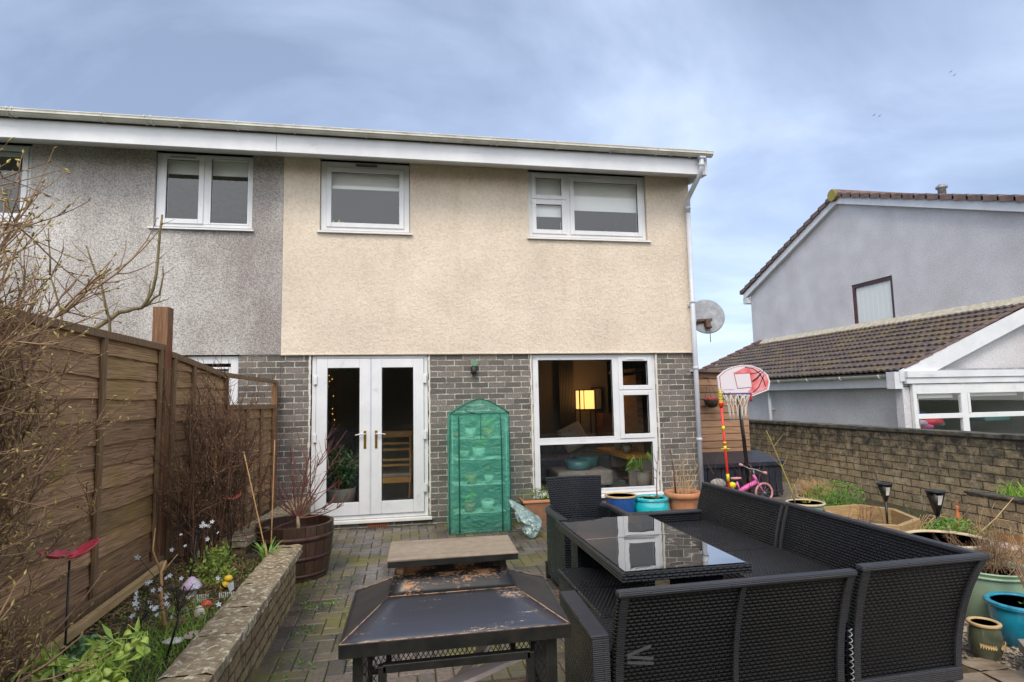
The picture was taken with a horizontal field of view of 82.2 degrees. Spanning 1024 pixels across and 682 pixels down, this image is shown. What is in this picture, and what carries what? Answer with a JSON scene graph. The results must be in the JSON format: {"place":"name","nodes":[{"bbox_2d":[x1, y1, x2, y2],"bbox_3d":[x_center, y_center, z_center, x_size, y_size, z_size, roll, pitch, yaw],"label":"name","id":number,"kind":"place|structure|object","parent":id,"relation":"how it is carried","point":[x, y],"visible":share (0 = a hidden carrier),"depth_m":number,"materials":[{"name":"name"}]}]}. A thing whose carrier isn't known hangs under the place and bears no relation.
{"place":"outdoors","nodes":[
{"label":"outdoors","id":0,"kind":"place"},
{"bbox_2d":[327,428,358,499],"bbox_3d":[-2.628,1.899,9.134,1.050,1.060,0.600,0,-6,-10],"label":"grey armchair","id":1,"kind":"object","parent":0,"point":[337,434],"visible":0.04,"depth_m":9.15,"materials":[{"name":"fabric"}]},
{"bbox_2d":[0,0,1023,368],"label":"sky","id":2,"kind":"structure","parent":0,"point":[785,95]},
{"bbox_2d":[251,519,969,681],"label":"block paving","id":3,"kind":"structure","parent":0,"point":[532,558],"depth_m":4.66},
{"bbox_2d":[157,544,302,681],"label":"planter wall","id":4,"kind":"structure","parent":3,"relation":"on","point":[232,640],"depth_m":3.30,"materials":[{"name":"stone"}]},
{"bbox_2d":[0,553,261,681],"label":"bed soil","id":5,"kind":"structure","parent":4,"relation":"in","point":[213,595],"depth_m":3.46,"materials":[{"name":"soil"}]},
{"bbox_2d":[17,631,110,681],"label":"lobed leaf plant","id":6,"kind":"object","parent":5,"relation":"on","point":[79,650],"visible":0.3,"depth_m":2.80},
{"bbox_2d":[39,538,99,678],"bbox_3d":[-1.909,1.216,2.509,0.226,0.702,0.100,0,-6,-10],"label":"garden dish","id":7,"kind":"object","parent":5,"relation":"on","point":[84,548],"visible":0.9,"depth_m":2.53,"materials":[{"name":"red metal"}]},
{"bbox_2d":[0,137,158,681],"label":"budding shrub","id":8,"kind":"object","parent":5,"relation":"on","point":[9,385],"visible":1,"depth_m":2.23,"materials":[{"name":"plant"}]},
{"bbox_2d":[10,617,150,681],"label":"hellebore","id":9,"kind":"object","parent":5,"relation":"on","point":[103,669],"visible":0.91,"depth_m":2.34,"materials":[{"name":"green plant"}]},
{"bbox_2d":[28,560,166,669],"bbox_3d":[-2.354,1.542,3.447,0.035,0.100,1.502,0,-6,-10],"label":"loose batten","id":10,"kind":"object","parent":5,"relation":"on","point":[89,619],"visible":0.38,"depth_m":3.33,"materials":[{"name":"wood"}]},
{"bbox_2d":[1,556,261,681],"bbox_3d":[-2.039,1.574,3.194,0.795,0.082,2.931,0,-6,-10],"label":"ground cover","id":11,"kind":"object","parent":5,"relation":"on","point":[156,630],"visible":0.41,"depth_m":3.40,"materials":[{"name":"plant"}]},
{"bbox_2d":[0,299,277,679],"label":"garden fence","id":12,"kind":"object","parent":5,"relation":"on","point":[125,521],"visible":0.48,"depth_m":3.90,"materials":[{"name":"brown wood"}]},
{"bbox_2d":[125,580,170,643],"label":"flowers","id":13,"kind":"object","parent":5,"relation":"on","point":[135,603],"visible":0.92,"depth_m":2.93,"materials":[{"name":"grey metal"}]},
{"bbox_2d":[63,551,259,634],"bbox_3d":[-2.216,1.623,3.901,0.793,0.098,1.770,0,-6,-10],"label":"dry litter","id":14,"kind":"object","parent":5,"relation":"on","point":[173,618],"visible":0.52,"depth_m":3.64,"materials":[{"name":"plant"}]},
{"bbox_2d":[152,528,177,632],"bbox_3d":[-1.923,1.323,3.228,0.135,0.572,0.056,0,-6,-10],"label":"garden stalk","id":15,"kind":"object","parent":5,"relation":"on","point":[163,615],"visible":0.86,"depth_m":3.22,"materials":[{"name":"wood"}]},
{"bbox_2d":[134,547,220,659],"bbox_3d":[-1.679,1.310,2.956,0.382,0.515,0.223,3,-7,-38],"label":"flower stake","id":16,"kind":"object","parent":5,"relation":"on","point":[179,608],"visible":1,"depth_m":2.94,"materials":[{"name":"plant"}]},
{"bbox_2d":[180,576,201,603],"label":"toadstool house","id":17,"kind":"structure","parent":5,"relation":"on","point":[187,582],"depth_m":3.71,"materials":[{"name":"ceramic"}]},
{"bbox_2d":[179,520,218,576],"bbox_3d":[-2.098,1.435,3.930,0.262,0.468,0.191,-4,-6,23],"label":"flower stake","id":18,"kind":"object","parent":5,"relation":"on","point":[197,532],"visible":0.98,"depth_m":3.91,"materials":[{"name":"grey metal"}]},
{"bbox_2d":[187,540,235,577],"bbox_3d":[-2.203,1.597,4.296,0.317,0.263,0.600,0,-6,-10],"label":"leafy weed","id":19,"kind":"object","parent":5,"relation":"on","point":[214,560],"visible":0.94,"depth_m":4.25,"materials":[{"name":"green plant"}]},
{"bbox_2d":[196,564,237,588],"bbox_3d":[-2.021,1.616,4.016,0.250,0.158,0.318,3,-7,-34],"label":"leafy weed","id":20,"kind":"object","parent":5,"relation":"on","point":[224,569],"visible":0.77,"depth_m":4.00,"materials":[{"name":"green plant"}]},
{"bbox_2d":[220,575,233,591],"bbox_3d":[-1.860,1.584,3.838,0.096,0.102,0.060,0,-6,-10],"label":"bee ornament","id":21,"kind":"object","parent":5,"relation":"on","point":[226,584],"visible":1,"depth_m":3.82,"materials":[{"name":"yellow"}]},
{"bbox_2d":[216,497,314,554],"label":"back planter wall","id":22,"kind":"structure","parent":3,"relation":"on","point":[238,545],"depth_m":5.30,"materials":[{"name":"brick"}]},
{"bbox_2d":[244,508,274,553],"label":"bed soil","id":23,"kind":"structure","parent":22,"relation":"in","point":[250,550],"depth_m":5.16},
{"bbox_2d":[108,336,295,567],"bbox_3d":[-2.506,0.915,4.915,1.330,1.825,2.054,1,-6,-22],"label":"bare twiggy bush","id":24,"kind":"object","parent":23,"relation":"on","point":[214,486],"visible":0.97,"depth_m":4.73,"materials":[{"name":"beige plant"}]},
{"bbox_2d":[255,514,333,583],"bbox_3d":[-1.999,1.910,5.407,0.685,0.480,0.685,0,-6,-10],"label":"half barrel","id":25,"kind":"object","parent":3,"relation":"on","point":[313,536],"visible":0.73,"depth_m":5.21,"materials":[{"name":"wood"}]},
{"bbox_2d":[239,419,355,527],"bbox_3d":[-2.151,1.267,5.490,1.419,1.104,0.590,-1,-6,-2],"label":"bare red shrub","id":26,"kind":"object","parent":25,"relation":"on","point":[298,516],"visible":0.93,"depth_m":5.48,"materials":[{"name":"plant"}]},
{"bbox_2d":[271,561,562,681],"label":"paving weeds","id":27,"kind":"object","parent":3,"relation":"on","point":[311,606],"visible":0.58,"depth_m":4.31,"materials":[{"name":"green plant"}]},
{"bbox_2d":[338,535,570,681],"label":"garden fire pit","id":28,"kind":"object","parent":3,"relation":"on","point":[432,595],"visible":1,"depth_m":2.09,"materials":[{"name":"metal"}]},
{"bbox_2d":[455,645,491,676],"bbox_3d":[-0.144,1.247,2.301,0.045,0.144,0.254,-6,-7,39],"label":"scrap board","id":29,"kind":"object","parent":28,"relation":"in","point":[466,668],"depth_m":2.27,"materials":[{"name":"grey wood"}]},
{"bbox_2d":[444,659,524,681],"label":"scrap board","id":30,"kind":"object","parent":28,"relation":"in","point":[480,672],"visible":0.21,"depth_m":2.21,"materials":[{"name":"grey wood"}]},
{"bbox_2d":[449,398,511,533],"bbox_3d":[-0.415,1.494,7.167,0.752,1.582,0.450,0,-6,-10],"label":"plastic greenhouse","id":31,"kind":"object","parent":3,"relation":"on","point":[459,511],"visible":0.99,"depth_m":7.04,"materials":[{"name":"teal"}]},
{"bbox_2d":[508,499,541,538],"bbox_3d":[0.139,2.027,6.702,0.403,0.400,0.229,-3,-6,16],"label":"crumpled bag","id":32,"kind":"object","parent":3,"relation":"on","point":[529,521],"visible":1,"depth_m":6.64,"materials":[{"name":"plastic"}]},
{"bbox_2d":[518,497,549,523],"bbox_3d":[0.612,2.156,7.539,1.020,0.295,0.325,0,-6,-10],"label":"planter","id":33,"kind":"object","parent":3,"relation":"on","point":[537,507],"depth_m":7.35,"materials":[{"name":"brown ceramic"}]},
{"bbox_2d":[514,485,548,499],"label":"trough plants","id":34,"kind":"object","parent":33,"relation":"on","point":[541,493],"visible":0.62,"depth_m":7.44,"materials":[{"name":"green plant"}]},
{"bbox_2d":[545,475,632,598],"bbox_3d":[0.637,1.636,5.060,0.686,0.855,0.794,0,-6,-10],"label":"rattan armchair","id":35,"kind":"object","parent":3,"relation":"on","point":[575,497],"visible":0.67,"depth_m":5.29,"materials":[{"name":"black wicker"}]},
{"bbox_2d":[558,565,642,610],"bbox_3d":[0.583,1.742,3.912,0.449,0.345,0.458,0,-6,-10],"label":"rattan footstool","id":36,"kind":"object","parent":3,"relation":"on","point":[587,577],"visible":0.33,"depth_m":3.89,"materials":[{"name":"wicker"}]},
{"bbox_2d":[577,585,646,617],"bbox_3d":[0.668,1.696,3.452,0.449,0.345,0.458,0,-6,-10],"label":"rattan footstool","id":37,"kind":"object","parent":3,"relation":"on","point":[601,602],"visible":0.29,"depth_m":3.48,"materials":[{"name":"wicker"}]},
{"bbox_2d":[604,492,636,511],"bbox_3d":[1.384,2.113,7.433,0.412,0.331,0.412,0,-6,-10],"label":"blue glazed pot","id":38,"kind":"object","parent":3,"relation":"on","point":[625,501],"visible":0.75,"depth_m":7.29,"materials":[{"name":"ceramic"}]},
{"bbox_2d":[635,494,669,511],"bbox_3d":[1.770,2.122,7.432,0.436,0.297,0.436,0,-6,-10],"label":"turquoise pot","id":39,"kind":"object","parent":3,"relation":"on","point":[652,503],"visible":0.73,"depth_m":7.28,"materials":[{"name":"ceramic"}]},
{"bbox_2d":[555,515,751,586],"bbox_3d":[0.831,1.614,3.822,0.750,0.653,1.405,0,-6,-10],"label":"rattan table","id":40,"kind":"object","parent":3,"relation":"on","point":[647,550],"visible":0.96,"depth_m":3.56,"materials":[{"name":"black glass"}]},
{"bbox_2d":[664,488,699,509],"bbox_3d":[2.193,2.098,7.513,0.470,0.345,0.470,0,-6,-10],"label":"terracotta pot","id":41,"kind":"object","parent":3,"relation":"on","point":[677,501],"visible":0.82,"depth_m":7.37,"materials":[{"name":"ceramic"}]},
{"bbox_2d":[666,444,701,493],"bbox_3d":[2.225,1.647,7.547,0.439,0.654,0.353,-3,-6,15],"label":"dried plant","id":42,"kind":"object","parent":41,"relation":"on","point":[679,485],"visible":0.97,"depth_m":7.53,"materials":[{"name":"plant"}]},
{"bbox_2d":[628,482,787,551],"bbox_3d":[1.653,1.696,5.138,0.916,0.711,1.224,0,-6,-10],"label":"rattan long section","id":43,"kind":"object","parent":3,"relation":"on","point":[725,519],"visible":0.59,"depth_m":5.13,"materials":[{"name":"black wicker"}]},
{"bbox_2d":[560,568,857,681],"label":"rattan sofa section","id":44,"kind":"object","parent":3,"relation":"on","point":[791,627],"visible":1,"depth_m":2.81,"materials":[{"name":"black wicker"}]},
{"bbox_2d":[718,389,735,487],"bbox_3d":[2.990,1.492,8.170,0.250,1.644,0.200,0,-6,-10],"label":"toy post","id":45,"kind":"object","parent":3,"relation":"on","point":[729,483],"visible":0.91,"depth_m":8.16,"materials":[{"name":"red plastic"}]},
{"bbox_2d":[705,445,812,500],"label":"reddish twigs","id":46,"kind":"object","parent":3,"relation":"on","point":[762,476],"visible":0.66,"depth_m":7.89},
{"bbox_2d":[723,502,989,681],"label":"rattan corner section","id":47,"kind":"object","parent":3,"relation":"on","point":[910,596],"visible":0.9,"depth_m":3.07,"materials":[{"name":"black wicker"}]},
{"bbox_2d":[950,672,995,681],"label":"stone slab","id":48,"kind":"structure","parent":3,"relation":"on","point":[975,677],"depth_m":3.15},
{"bbox_2d":[962,658,1012,673],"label":"stone slab","id":49,"kind":"structure","parent":3,"relation":"on","point":[974,665],"depth_m":3.30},
{"bbox_2d":[962,623,1023,670],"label":"gravel bed","id":50,"kind":"object","parent":3,"relation":"on","point":[1009,660],"depth_m":3.45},
{"bbox_2d":[905,529,992,553],"bbox_3d":[3.261,1.709,4.377,0.564,0.476,0.564,0,-6,-10],"label":"tan rim pot","id":51,"kind":"object","parent":50,"relation":"on","point":[963,538],"visible":0.23,"depth_m":4.47,"materials":[{"name":"ceramic"}]},
{"bbox_2d":[919,517,999,541],"bbox_3d":[3.774,1.649,4.977,0.689,0.304,0.468,0,-6,-10],"label":"green plant","id":52,"kind":"object","parent":50,"relation":"on","point":[954,525],"visible":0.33,"depth_m":4.99,"materials":[{"name":"green plant"}]},
{"bbox_2d":[907,506,1023,563],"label":"tan stalks","id":53,"kind":"object","parent":50,"relation":"on","point":[1008,539],"visible":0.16,"depth_m":4.85,"materials":[{"name":"plant"}]},
{"bbox_2d":[965,616,1006,661],"bbox_3d":[2.762,1.751,3.418,0.172,0.228,0.180,0,-6,-10],"label":"olive pot","id":54,"kind":"object","parent":50,"relation":"on","point":[985,639],"visible":0.94,"depth_m":3.37,"materials":[{"name":"ceramic"}]},
{"bbox_2d":[965,559,1023,618],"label":"sage pot","id":55,"kind":"object","parent":50,"relation":"on","point":[985,583],"visible":0.3,"depth_m":3.83,"materials":[{"name":"ceramic"}]},
{"bbox_2d":[933,511,1023,575],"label":"dry twiggy plant","id":56,"kind":"object","parent":55,"relation":"in","point":[994,554],"visible":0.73,"depth_m":3.97,"materials":[{"name":"plant"}]},
{"bbox_2d":[982,591,1023,647],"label":"blue rimmed pot","id":57,"kind":"object","parent":50,"relation":"on","point":[1005,609],"visible":0.92,"depth_m":3.56,"materials":[{"name":"ceramic"}]},
{"bbox_2d":[1006,554,1023,602],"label":"withered vine","id":58,"kind":"object","parent":57,"relation":"in","point":[1020,569],"visible":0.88,"depth_m":3.62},
{"bbox_2d":[983,669,1023,681],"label":"stone slab","id":59,"kind":"structure","parent":3,"relation":"on","point":[1006,676],"depth_m":3.17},
{"bbox_2d":[596,447,652,485],"bbox_3d":[1.911,2.129,10.104,0.530,0.470,1.700,0,-6,-10],"label":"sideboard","id":60,"kind":"object","parent":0,"point":[620,459],"visible":0.46,"depth_m":9.79,"materials":[{"name":"brown wood"}]},
{"bbox_2d":[270,499,1023,681],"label":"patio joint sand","id":61,"kind":"structure","parent":0,"point":[915,513],"depth_m":7.52,"materials":[{"name":"sand"}]},
{"bbox_2d":[795,494,831,501],"bbox_3d":[3.933,2.130,7.617,0.452,0.233,0.452,0,-6,-10],"label":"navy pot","id":62,"kind":"object","parent":61,"relation":"on","point":[799,497],"visible":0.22,"depth_m":7.55,"materials":[{"name":"beige ceramic"}]},
{"bbox_2d":[782,476,838,498],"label":"dry grass","id":63,"kind":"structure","parent":62,"relation":"in","point":[805,486],"depth_m":7.60,"materials":[{"name":"plant"}]},
{"bbox_2d":[964,490,1023,536],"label":"raised bed","id":64,"kind":"object","parent":61,"relation":"on","point":[978,500],"visible":0.89,"depth_m":6.32,"materials":[{"name":"brick"}]},
{"bbox_2d":[980,479,1023,497],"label":"tall grass","id":65,"kind":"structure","parent":64,"relation":"on","point":[1013,492],"depth_m":6.33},
{"bbox_2d":[773,481,864,500],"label":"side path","id":66,"kind":"structure","parent":0,"point":[785,491],"depth_m":9.21,"materials":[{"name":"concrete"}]},
{"bbox_2d":[609,368,749,451],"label":"timber shed","id":67,"kind":"structure","parent":66,"relation":"on","point":[711,431],"depth_m":10.21,"materials":[{"name":"brown wood"}]},
{"bbox_2d":[702,450,784,495],"bbox_3d":[3.418,2.074,9.162,1.410,0.620,0.700,0,-6,-10],"label":"storage box","id":68,"kind":"object","parent":66,"relation":"on","point":[736,458],"visible":0.47,"depth_m":8.92,"materials":[{"name":"plastic"}]},
{"bbox_2d":[717,365,772,497],"bbox_3d":[3.393,1.349,8.618,0.920,2.000,0.514,4,-7,-42],"label":"basketball hoop","id":69,"kind":"object","parent":66,"relation":"on","point":[749,381],"visible":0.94,"depth_m":8.69,"materials":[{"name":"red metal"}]},
{"bbox_2d":[724,463,772,497],"bbox_3d":[3.374,2.054,8.453,0.805,0.567,0.257,-2,-6,4],"label":"kids bike","id":70,"kind":"object","parent":66,"relation":"on","point":[747,486],"visible":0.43,"depth_m":8.45,"materials":[{"name":"pink metal"}]},
{"bbox_2d":[920,519,1017,560],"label":"border soil","id":71,"kind":"structure","parent":0,"point":[930,523],"depth_m":6.89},
{"bbox_2d":[785,499,825,510],"bbox_3d":[3.434,2.030,6.850,0.434,0.304,0.434,0,-6,-10],"label":"green glazed pot","id":72,"kind":"object","parent":71,"relation":"on","point":[817,504],"visible":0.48,"depth_m":6.82,"materials":[{"name":"green ceramic"}]},
{"bbox_2d":[803,479,866,505],"bbox_3d":[3.995,1.942,7.238,0.929,0.495,0.467,0,-6,-10],"label":"green bush","id":73,"kind":"object","parent":71,"relation":"on","point":[839,500],"visible":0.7,"depth_m":7.21,"materials":[{"name":"green plant"}]},
{"bbox_2d":[823,499,919,531],"bbox_3d":[3.967,1.886,6.520,0.825,0.408,1.219,-2,-6,11],"label":"hexagonal planter","id":74,"kind":"object","parent":71,"relation":"on","point":[898,520],"visible":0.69,"depth_m":6.78,"materials":[{"name":"wood"}]},
{"bbox_2d":[876,482,892,523],"bbox_3d":[4.153,1.856,6.510,0.165,0.557,0.165,0,-6,-10],"label":"solar lamp","id":75,"kind":"object","parent":71,"relation":"on","point":[884,488],"visible":0.97,"depth_m":6.50,"materials":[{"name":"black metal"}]},
{"bbox_2d":[924,489,945,524],"bbox_3d":[4.054,1.736,5.584,0.174,0.622,0.174,0,-6,-10],"label":"solar lamp","id":76,"kind":"object","parent":71,"relation":"on","point":[936,497],"visible":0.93,"depth_m":5.57,"materials":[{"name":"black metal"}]},
{"bbox_2d":[931,522,1023,545],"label":"wet earth strip","id":77,"kind":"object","parent":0,"point":[1016,537],"visible":0.1,"depth_m":6.05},
{"label":"ground","id":78,"kind":"structure","parent":0,"visible":0},
{"bbox_2d":[40,217,125,332],"bbox_3d":[-4.262,-0.277,5.809,0.720,1.799,0.381,3,-7,-39],"label":"bare sapling","id":79,"kind":"object","parent":78,"relation":"on","point":[105,305],"visible":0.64,"depth_m":5.89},
{"bbox_2d":[94,215,179,328],"bbox_3d":[-3.932,-0.361,5.963,0.913,2.001,0.279,3,-7,-39],"label":"bare sapling","id":80,"kind":"object","parent":78,"relation":"on","point":[146,302],"visible":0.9,"depth_m":6.10,"materials":[{"name":"plant"}]},
{"bbox_2d":[0,106,283,506],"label":"attached grey house","id":81,"kind":"structure","parent":78,"relation":"on","point":[213,190],"depth_m":7.25,"materials":[{"name":"concrete"}]},
{"bbox_2d":[0,145,32,222],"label":"window","id":82,"kind":"structure","parent":81,"relation":"in","point":[9,150],"depth_m":7.10,"materials":[{"name":"white plastic"}]},
{"bbox_2d":[155,153,252,229],"bbox_3d":[-3.909,-1.906,7.496,1.140,0.950,0.113,0,-6,-10],"label":"window","id":83,"kind":"structure","parent":81,"relation":"in","point":[168,163],"depth_m":7.48,"materials":[{"name":"white plastic"}]},
{"bbox_2d":[188,356,238,404],"bbox_3d":[-4.189,0.776,7.197,1.560,1.165,0.086,0,-6,-10],"label":"window","id":84,"kind":"structure","parent":81,"relation":"in","point":[233,360],"depth_m":7.31,"materials":[{"name":"white plastic"}]},
{"bbox_2d":[274,123,713,528],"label":"semi detached house","id":85,"kind":"structure","parent":78,"relation":"on","point":[431,282],"depth_m":7.93,"materials":[{"name":"paint"}]},
{"bbox_2d":[327,485,355,501],"bbox_3d":[-2.324,2.152,7.959,0.400,0.320,0.400,0,-6,-10],"label":"stone indoor pot","id":86,"kind":"object","parent":85,"relation":"on","point":[340,490],"visible":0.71,"depth_m":7.82,"materials":[{"name":"stone"}]},
{"bbox_2d":[328,444,358,488],"bbox_3d":[-2.303,1.726,8.009,0.542,0.634,0.487,3,-7,-37],"label":"indoor evergreen","id":87,"kind":"object","parent":86,"relation":"on","point":[343,467],"visible":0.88,"depth_m":7.95,"materials":[{"name":"green plant"}]},
{"bbox_2d":[313,359,369,515],"bbox_3d":[-2.164,1.215,7.461,0.704,1.973,0.129,0,-6,-10],"label":"french door","id":88,"kind":"structure","parent":85,"relation":"in","point":[321,380],"depth_m":7.46,"materials":[{"name":"white plastic"}]},
{"bbox_2d":[320,161,409,232],"bbox_3d":[-1.958,-1.918,7.864,1.150,0.937,0.101,0,-6,-10],"label":"window","id":89,"kind":"structure","parent":85,"relation":"in","point":[334,175],"depth_m":7.87,"materials":[{"name":"white plastic"}]},
{"bbox_2d":[383,430,411,497],"bbox_3d":[-1.767,1.878,8.930,0.490,1.031,0.456,0,-6,-10],"label":"dining chair","id":90,"kind":"object","parent":85,"relation":"on","point":[397,476],"visible":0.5,"depth_m":8.74,"materials":[{"name":"brown wood"}]},
{"bbox_2d":[371,359,426,513],"bbox_3d":[-1.461,1.214,7.591,0.706,1.973,0.129,0,-6,-10],"label":"french door","id":91,"kind":"structure","parent":85,"relation":"in","point":[415,504],"depth_m":7.58,"materials":[{"name":"white plastic"}]},
{"bbox_2d":[558,360,574,428],"bbox_3d":[1.061,1.069,11.391,0.299,1.380,0.034,0,-6,-10],"label":"curtain","id":92,"kind":"object","parent":85,"relation":"hanging from","point":[566,394],"visible":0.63,"depth_m":11.38,"materials":[{"name":"brown fabric"}]},
{"bbox_2d":[540,434,610,481],"bbox_3d":[0.549,2.003,9.824,2.350,0.720,1.820,0,-6,-10],"label":"indoor sofa","id":93,"kind":"object","parent":85,"relation":"on","point":[554,455],"visible":0.19,"depth_m":10.06,"materials":[{"name":"grey fabric"}]},
{"bbox_2d":[556,421,586,452],"bbox_3d":[1.106,1.731,10.595,0.593,0.575,0.209,0,-6,-10],"label":"cushion","id":94,"kind":"object","parent":93,"relation":"on","point":[574,429],"visible":0.64,"depth_m":10.55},
{"bbox_2d":[547,466,612,484],"bbox_3d":[1.090,2.184,9.512,0.900,0.240,0.750,0,-6,-10],"label":"pouffe","id":95,"kind":"object","parent":85,"relation":"in","point":[607,476],"visible":0.56,"depth_m":9.21,"materials":[{"name":"fabric"}]},
{"bbox_2d":[565,459,590,470],"bbox_3d":[1.060,1.983,9.399,0.420,0.140,0.420,0,-6,-10],"label":"teal bowl","id":96,"kind":"object","parent":95,"relation":"on","point":[577,464],"visible":1,"depth_m":9.24,"materials":[{"name":"teal"}]},
{"bbox_2d":[574,389,596,435],"bbox_3d":[1.389,1.686,11.022,0.320,1.548,0.320,0,-6,-10],"label":"floor lamp","id":97,"kind":"object","parent":85,"relation":"in","point":[584,400],"visible":0.65,"depth_m":10.95,"materials":[{"name":"fabric"}]},
{"bbox_2d":[528,172,645,239],"bbox_3d":[1.076,-1.924,8.420,1.740,0.937,0.113,0,-6,-10],"label":"window","id":98,"kind":"structure","parent":85,"relation":"in","point":[597,193],"depth_m":8.43,"materials":[{"name":"white plastic"}]},
{"bbox_2d":[591,387,602,409],"bbox_3d":[1.666,1.136,11.527,0.230,0.450,0.020,0,-6,-10],"label":"picture frame","id":99,"kind":"object","parent":85,"relation":"attached to","point":[599,401],"visible":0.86,"depth_m":11.53,"materials":[{"name":"wood"}]},
{"bbox_2d":[532,354,663,497],"bbox_3d":[1.175,1.158,8.108,1.860,1.960,0.150,0,-6,-10],"label":"window","id":100,"kind":"structure","parent":85,"relation":"in","point":[618,389],"depth_m":8.17,"materials":[{"name":"white plastic"}]},
{"bbox_2d":[596,413,614,446],"bbox_3d":[1.805,1.933,11.279,0.250,1.090,0.400,0,-6,-10],"label":"wooden cabinet","id":101,"kind":"object","parent":85,"relation":"on","point":[604,424],"visible":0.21,"depth_m":11.12,"materials":[{"name":"brown wood"}]},
{"bbox_2d":[636,471,651,485],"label":"tall indoor pot","id":102,"kind":"object","parent":85,"relation":"on","point":[644,478],"visible":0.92,"depth_m":8.60,"materials":[{"name":"ceramic"}]},
{"bbox_2d":[625,451,651,472],"bbox_3d":[1.910,1.805,8.714,0.502,0.333,0.319,0,-6,-10],"label":"broadleaf houseplant","id":103,"kind":"object","parent":102,"relation":"on","point":[631,465],"visible":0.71,"depth_m":8.72,"materials":[{"name":"green plant"}]},
{"bbox_2d":[695,300,724,341],"bbox_3d":[2.912,-0.311,9.011,0.752,0.680,0.215,0,-6,-10],"label":"satellite dish","id":104,"kind":"object","parent":85,"relation":"attached to","point":[710,317],"visible":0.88,"depth_m":9.06,"materials":[{"name":"grey metal"}]},
{"bbox_2d":[701,184,1023,433],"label":"gabled house","id":105,"kind":"structure","parent":78,"relation":"on","point":[886,309],"depth_m":13.32,"materials":[{"name":"paint"}]},
{"bbox_2d":[852,275,894,323],"bbox_3d":[9.396,-0.988,15.264,0.140,1.190,1.440,0,-6,-10],"label":"window","id":106,"kind":"structure","parent":105,"relation":"in","point":[874,299],"depth_m":15.28,"materials":[{"name":"white glass"}]},
{"bbox_2d":[909,382,1023,430],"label":"window","id":107,"kind":"structure","parent":105,"relation":"in","point":[963,390],"depth_m":10.78,"materials":[{"name":"white plastic"}]},
{"bbox_2d":[969,416,1010,420],"bbox_3d":[9.281,1.476,11.405,0.600,0.150,0.350,0,-6,-10],"label":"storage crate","id":108,"kind":"object","parent":105,"relation":"in","point":[1007,418],"visible":0.47,"depth_m":11.25,"materials":[{"name":"teal"}]},
{"bbox_2d":[748,419,1023,519],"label":"boundary wall","id":109,"kind":"structure","parent":78,"relation":"on","point":[911,464],"depth_m":8.09,"materials":[{"name":"brick"}]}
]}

